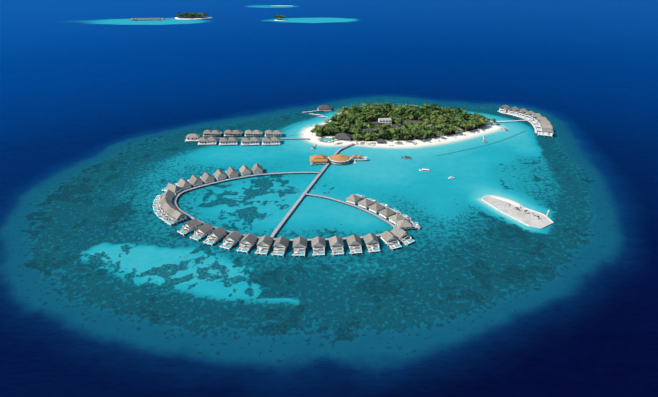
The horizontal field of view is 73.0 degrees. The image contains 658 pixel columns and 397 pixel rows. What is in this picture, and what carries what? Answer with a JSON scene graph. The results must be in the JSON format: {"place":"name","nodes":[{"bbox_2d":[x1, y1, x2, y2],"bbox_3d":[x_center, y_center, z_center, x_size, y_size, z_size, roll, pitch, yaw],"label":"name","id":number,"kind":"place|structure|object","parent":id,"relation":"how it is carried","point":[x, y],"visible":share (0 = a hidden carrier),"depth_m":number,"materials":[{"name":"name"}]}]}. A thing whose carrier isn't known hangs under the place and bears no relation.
{"place":"outdoors","nodes":[
{"label":"outdoors","id":0,"kind":"place"},
{"bbox_2d":[175,16,212,18],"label":"beach","id":1,"kind":"structure","parent":0,"point":[193,17],"depth_m":2551.06,"materials":[{"name":"white sand"}]},
{"bbox_2d":[176,12,208,18],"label":"island trees","id":2,"kind":"object","parent":1,"relation":"on","point":[187,14],"visible":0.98,"depth_m":2520.92,"materials":[{"name":"green plant"}]},
{"bbox_2d":[0,0,657,396],"bbox_3d":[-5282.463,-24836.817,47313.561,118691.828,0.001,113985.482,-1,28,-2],"label":"sea","id":3,"kind":"structure","parent":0,"point":[112,284],"depth_m":592.27,"materials":[{"name":"liquid"}]},
{"bbox_2d":[153,198,173,211],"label":"bungalow","id":4,"kind":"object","parent":3,"relation":"on","point":[158,206],"depth_m":574.80,"materials":[{"name":"grey wood"}]},
{"bbox_2d":[153,194,173,204],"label":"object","id":5,"kind":"structure","parent":3,"relation":"on","point":[157,201],"depth_m":586.35,"materials":[{"name":"grey wood"}]},
{"bbox_2d":[154,190,174,199],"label":"overwater bungalow","id":6,"kind":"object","parent":3,"relation":"on","point":[170,192],"depth_m":597.66,"materials":[{"name":"grey wood"}]},
{"bbox_2d":[155,202,175,217],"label":"bungalow","id":7,"kind":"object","parent":3,"relation":"on","point":[164,207],"depth_m":563.30,"materials":[{"name":"grey wood"}]},
{"bbox_2d":[159,206,179,222],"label":"bungalow","id":8,"kind":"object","parent":3,"relation":"on","point":[169,211],"depth_m":553.65,"materials":[{"name":"grey wood"}]},
{"bbox_2d":[162,183,181,194],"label":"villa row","id":9,"kind":"object","parent":3,"relation":"on","point":[175,189],"visible":0.75,"depth_m":611.49,"materials":[{"name":"grey wood"}]},
{"bbox_2d":[164,210,186,225],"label":"overwater bungalow","id":10,"kind":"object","parent":3,"relation":"on","point":[177,216],"depth_m":545.58,"materials":[{"name":"grey wood"}]},
{"bbox_2d":[175,178,191,190],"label":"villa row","id":11,"kind":"object","parent":3,"relation":"on","point":[184,184],"visible":0.79,"depth_m":622.83,"materials":[{"name":"grey wood"}]},
{"bbox_2d":[177,218,202,234],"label":"overwater villa","id":12,"kind":"object","parent":3,"relation":"on","point":[192,224],"visible":0.92,"depth_m":526.26,"materials":[{"name":"grey wood"}]},
{"bbox_2d":[185,134,199,141],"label":"bungalow","id":13,"kind":"object","parent":3,"relation":"on","point":[192,137],"visible":0.81,"depth_m":792.02,"materials":[{"name":"white paint"}]},
{"bbox_2d":[188,175,202,186],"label":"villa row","id":14,"kind":"object","parent":3,"relation":"on","point":[194,180],"visible":0.81,"depth_m":632.10,"materials":[{"name":"grey wood"}]},
{"bbox_2d":[189,223,214,240],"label":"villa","id":15,"kind":"object","parent":3,"relation":"on","point":[203,230],"visible":0.88,"depth_m":516.29,"materials":[{"name":"grey wood"}]},
{"bbox_2d":[197,136,217,144],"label":"overwater bungalow","id":16,"kind":"object","parent":3,"relation":"on","point":[206,141],"visible":0.83,"depth_m":777.69,"materials":[{"name":"white paint"}]},
{"bbox_2d":[200,172,214,182],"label":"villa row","id":17,"kind":"object","parent":3,"relation":"on","point":[205,177],"visible":0.88,"depth_m":640.87,"materials":[{"name":"grey wood"}]},
{"bbox_2d":[203,130,221,136],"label":"overwater bungalow","id":18,"kind":"object","parent":3,"relation":"on","point":[214,133],"visible":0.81,"depth_m":811.04,"materials":[{"name":"white paint"}]},
{"bbox_2d":[203,227,226,244],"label":"overwater villa","id":19,"kind":"object","parent":3,"relation":"on","point":[216,234],"visible":0.96,"depth_m":508.47,"materials":[{"name":"grey wood"}]},
{"bbox_2d":[213,169,226,179],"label":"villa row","id":20,"kind":"object","parent":3,"relation":"on","point":[218,174],"visible":0.88,"depth_m":648.91,"materials":[{"name":"grey wood"}]},
{"bbox_2d":[219,137,237,144],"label":"overwater bungalow","id":21,"kind":"object","parent":3,"relation":"on","point":[228,141],"visible":0.81,"depth_m":777.29,"materials":[{"name":"white paint"}]},
{"bbox_2d":[220,231,242,248],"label":"overwater villa","id":22,"kind":"object","parent":3,"relation":"on","point":[232,238],"visible":0.83,"depth_m":501.16,"materials":[{"name":"grey wood"}]},
{"bbox_2d":[225,167,238,177],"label":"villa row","id":23,"kind":"object","parent":3,"relation":"on","point":[231,172],"visible":0.9,"depth_m":656.17,"materials":[{"name":"grey wood"}]},
{"bbox_2d":[224,129,242,136],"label":"overwater bungalow","id":24,"kind":"object","parent":3,"relation":"on","point":[228,132],"visible":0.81,"depth_m":812.32,"materials":[{"name":"white paint"}]},
{"bbox_2d":[239,165,251,175],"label":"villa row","id":25,"kind":"object","parent":3,"relation":"on","point":[245,170],"visible":0.94,"depth_m":662.48,"materials":[{"name":"grey wood"}]},
{"bbox_2d":[237,233,257,253],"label":"overwater villa","id":26,"kind":"object","parent":3,"relation":"on","point":[247,241],"visible":0.88,"depth_m":495.61,"materials":[{"name":"grey wood"}]},
{"bbox_2d":[241,137,259,145],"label":"overwater bungalow","id":27,"kind":"object","parent":3,"relation":"on","point":[250,141],"visible":0.85,"depth_m":776.56,"materials":[{"name":"white paint"}]},
{"bbox_2d":[244,130,262,136],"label":"overwater bungalow","id":28,"kind":"object","parent":3,"relation":"on","point":[250,133],"visible":0.85,"depth_m":810.97,"materials":[{"name":"white paint"}]},
{"bbox_2d":[200,137,309,139],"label":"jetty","id":29,"kind":"object","parent":3,"relation":"on","point":[284,138],"visible":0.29,"depth_m":799.73,"materials":[{"name":"grey wood"}]},
{"bbox_2d":[252,163,262,173],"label":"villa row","id":30,"kind":"object","parent":3,"relation":"on","point":[257,168],"visible":0.94,"depth_m":667.74,"materials":[{"name":"grey wood"}]},
{"bbox_2d":[255,235,273,255],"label":"overwater villa","id":31,"kind":"object","parent":3,"relation":"on","point":[264,243],"visible":0.9,"depth_m":491.94,"materials":[{"name":"grey wood"}]},
{"bbox_2d":[262,137,279,145],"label":"overwater bungalow","id":32,"kind":"object","parent":3,"relation":"on","point":[271,141],"visible":0.9,"depth_m":777.40,"materials":[{"name":"white paint"}]},
{"bbox_2d":[265,130,281,136],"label":"overwater bungalow","id":33,"kind":"object","parent":3,"relation":"on","point":[273,133],"visible":0.85,"depth_m":809.97,"materials":[{"name":"white paint"}]},
{"bbox_2d":[271,236,289,255],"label":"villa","id":34,"kind":"object","parent":3,"relation":"on","point":[280,245],"visible":0.9,"depth_m":489.58,"materials":[{"name":"grey wood"}]},
{"bbox_2d":[173,172,395,240],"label":"boardwalk","id":35,"kind":"structure","parent":3,"relation":"on","point":[314,195],"depth_m":591.75,"materials":[{"name":"grey wood"}]},
{"bbox_2d":[310,155,327,164],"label":"overwater pavilion","id":36,"kind":"structure","parent":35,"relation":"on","point":[319,159],"depth_m":701.08,"materials":[{"name":"orange wood"}]},
{"bbox_2d":[346,194,364,204],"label":"bungalow","id":37,"kind":"object","parent":35,"relation":"on","point":[354,199],"visible":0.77,"depth_m":586.88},
{"bbox_2d":[358,198,377,208],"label":"bungalow","id":38,"kind":"object","parent":35,"relation":"on","point":[366,203],"visible":0.92,"depth_m":576.45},
{"bbox_2d":[368,203,389,213],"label":"bungalow","id":39,"kind":"object","parent":35,"relation":"on","point":[375,207],"visible":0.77,"depth_m":565.86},
{"bbox_2d":[378,208,400,218],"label":"bungalow","id":40,"kind":"object","parent":35,"relation":"on","point":[386,212],"visible":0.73,"depth_m":554.26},
{"bbox_2d":[292,237,306,256],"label":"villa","id":41,"kind":"object","parent":3,"relation":"on","point":[299,245],"visible":0.94,"depth_m":488.92,"materials":[{"name":"wood"}]},
{"bbox_2d":[270,143,354,237],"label":"pier","id":42,"kind":"structure","parent":3,"relation":"on","point":[297,202],"depth_m":604.43,"materials":[{"name":"grey wood"}]},
{"bbox_2d":[311,236,325,255],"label":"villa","id":43,"kind":"object","parent":3,"relation":"on","point":[318,244],"visible":1,"depth_m":489.87,"materials":[{"name":"wood"}]},
{"bbox_2d":[317,105,331,111],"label":"overwater building","id":44,"kind":"structure","parent":3,"relation":"on","point":[324,107],"depth_m":953.12,"materials":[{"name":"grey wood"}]},
{"bbox_2d":[329,236,343,255],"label":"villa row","id":45,"kind":"object","parent":3,"relation":"on","point":[336,244],"visible":1,"depth_m":490.84,"materials":[{"name":"wood"}]},
{"bbox_2d":[328,154,350,164],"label":"pavilion","id":46,"kind":"structure","parent":3,"relation":"on","point":[341,159],"depth_m":703.57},
{"bbox_2d":[346,235,361,254],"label":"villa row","id":47,"kind":"object","parent":3,"relation":"on","point":[354,243],"visible":0.88,"depth_m":492.79,"materials":[{"name":"wood"}]},
{"bbox_2d":[350,154,366,163],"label":"sunset pavilions","id":48,"kind":"object","parent":3,"relation":"on","point":[354,156],"visible":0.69,"depth_m":714.91,"materials":[{"name":"orange wood"}]},
{"bbox_2d":[363,233,379,251],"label":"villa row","id":49,"kind":"object","parent":3,"relation":"on","point":[371,241],"visible":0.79,"depth_m":495.70,"materials":[{"name":"wood"}]},
{"bbox_2d":[380,231,401,250],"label":"overwater villa","id":50,"kind":"object","parent":3,"relation":"on","point":[390,239],"visible":0.88,"depth_m":501.23,"materials":[{"name":"grey wood"}]},
{"bbox_2d":[387,214,410,225],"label":"bungalow","id":51,"kind":"object","parent":3,"relation":"on","point":[395,218],"visible":0.73,"depth_m":541.79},
{"bbox_2d":[391,227,414,244],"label":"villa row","id":52,"kind":"object","parent":3,"relation":"on","point":[402,235],"visible":0.75,"depth_m":508.19,"materials":[{"name":"wood"}]},
{"bbox_2d":[396,220,419,229],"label":"bungalow","id":53,"kind":"object","parent":3,"relation":"on","point":[405,224],"visible":0.83,"depth_m":529.56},
{"bbox_2d":[438,131,524,155],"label":"breakwater","id":54,"kind":"object","parent":3,"relation":"on","point":[484,145],"visible":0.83,"depth_m":776.02,"materials":[{"name":"grey stone"}]},
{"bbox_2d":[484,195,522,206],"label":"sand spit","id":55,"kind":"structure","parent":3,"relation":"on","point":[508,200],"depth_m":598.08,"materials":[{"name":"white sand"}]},
{"bbox_2d":[498,105,509,112],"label":"overwater bungalow","id":56,"kind":"object","parent":3,"relation":"on","point":[504,108],"visible":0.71,"depth_m":944.36,"materials":[{"name":"white paint"}]},
{"bbox_2d":[507,106,518,114],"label":"overwater bungalow","id":57,"kind":"object","parent":3,"relation":"on","point":[512,110],"visible":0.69,"depth_m":932.61,"materials":[{"name":"white paint"}]},
{"bbox_2d":[481,195,553,228],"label":"sandbank","id":58,"kind":"structure","parent":3,"relation":"on","point":[528,218],"depth_m":564.16,"materials":[{"name":"sand"}]},
{"bbox_2d":[500,112,536,132],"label":"boardwalk","id":59,"kind":"structure","parent":3,"relation":"on","point":[533,125],"depth_m":886.95,"materials":[{"name":"wood"}]},
{"bbox_2d":[513,108,526,116],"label":"overwater bungalow","id":60,"kind":"object","parent":3,"relation":"on","point":[519,112],"visible":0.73,"depth_m":921.61,"materials":[{"name":"white paint"}]},
{"bbox_2d":[520,111,533,118],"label":"overwater bungalow","id":61,"kind":"object","parent":3,"relation":"on","point":[526,114],"visible":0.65,"depth_m":908.11,"materials":[{"name":"white paint"}]},
{"bbox_2d":[527,113,541,120],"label":"overwater bungalow","id":62,"kind":"object","parent":3,"relation":"on","point":[532,116],"visible":0.67,"depth_m":893.44,"materials":[{"name":"white paint"}]},
{"bbox_2d":[531,117,546,123],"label":"overwater bungalow","id":63,"kind":"object","parent":3,"relation":"on","point":[538,119],"visible":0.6,"depth_m":873.88,"materials":[{"name":"white paint"}]},
{"bbox_2d":[535,120,550,127],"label":"overwater bungalow","id":64,"kind":"object","parent":3,"relation":"on","point":[540,122],"visible":0.52,"depth_m":854.22,"materials":[{"name":"white paint"}]},
{"bbox_2d":[537,124,552,130],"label":"overwater bungalow","id":65,"kind":"object","parent":3,"relation":"on","point":[545,126],"visible":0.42,"depth_m":833.08,"materials":[{"name":"white paint"}]},
{"bbox_2d":[538,128,553,135],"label":"overwater bungalow","id":66,"kind":"object","parent":3,"relation":"on","point":[547,132],"visible":0.79,"depth_m":812.77,"materials":[{"name":"white paint"}]},
{"bbox_2d":[303,110,500,146],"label":"island terrain","id":67,"kind":"structure","parent":0,"point":[446,137],"depth_m":806.66,"materials":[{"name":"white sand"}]},
{"bbox_2d":[317,138,337,142],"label":"swimming pool","id":68,"kind":"structure","parent":67,"relation":"on","point":[325,140],"depth_m":793.20,"materials":[{"name":"liquid"}]},
{"bbox_2d":[335,133,351,140],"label":"restaurant building","id":69,"kind":"structure","parent":67,"relation":"on","point":[343,137],"depth_m":793.20,"materials":[{"name":"concrete"}]},
{"bbox_2d":[362,128,382,131],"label":"building roof","id":70,"kind":"structure","parent":67,"relation":"on","point":[370,129],"depth_m":823.27,"materials":[{"name":"concrete"}]},
{"bbox_2d":[376,139,385,143],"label":"beach hut","id":71,"kind":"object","parent":67,"relation":"on","point":[380,141],"depth_m":780.64,"materials":[{"name":"concrete"}]},
{"bbox_2d":[378,118,391,123],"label":"building","id":72,"kind":"structure","parent":67,"relation":"on","point":[385,120],"depth_m":868.96,"materials":[{"name":"concrete"}]},
{"bbox_2d":[310,102,489,140],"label":"broadleaf trees","id":73,"kind":"object","parent":67,"relation":"on","point":[376,108],"visible":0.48,"depth_m":874.67,"materials":[{"name":"green plant"}]},
{"bbox_2d":[310,103,496,143],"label":"palm trees","id":74,"kind":"object","parent":67,"relation":"on","point":[426,123],"visible":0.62,"depth_m":832.75,"materials":[{"name":"green plant"}]},
{"bbox_2d":[399,120,423,124],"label":"building roof","id":75,"kind":"structure","parent":67,"relation":"on","point":[403,121],"depth_m":867.98,"materials":[{"name":"concrete"}]},
{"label":"island jetty","id":76,"kind":"object","parent":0,"visible":0},
{"bbox_2d":[130,17,164,19],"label":"island water villas","id":77,"kind":"object","parent":76,"relation":"on","point":[162,18],"visible":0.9,"depth_m":2440.61,"materials":[{"name":"white paint"}]}
]}

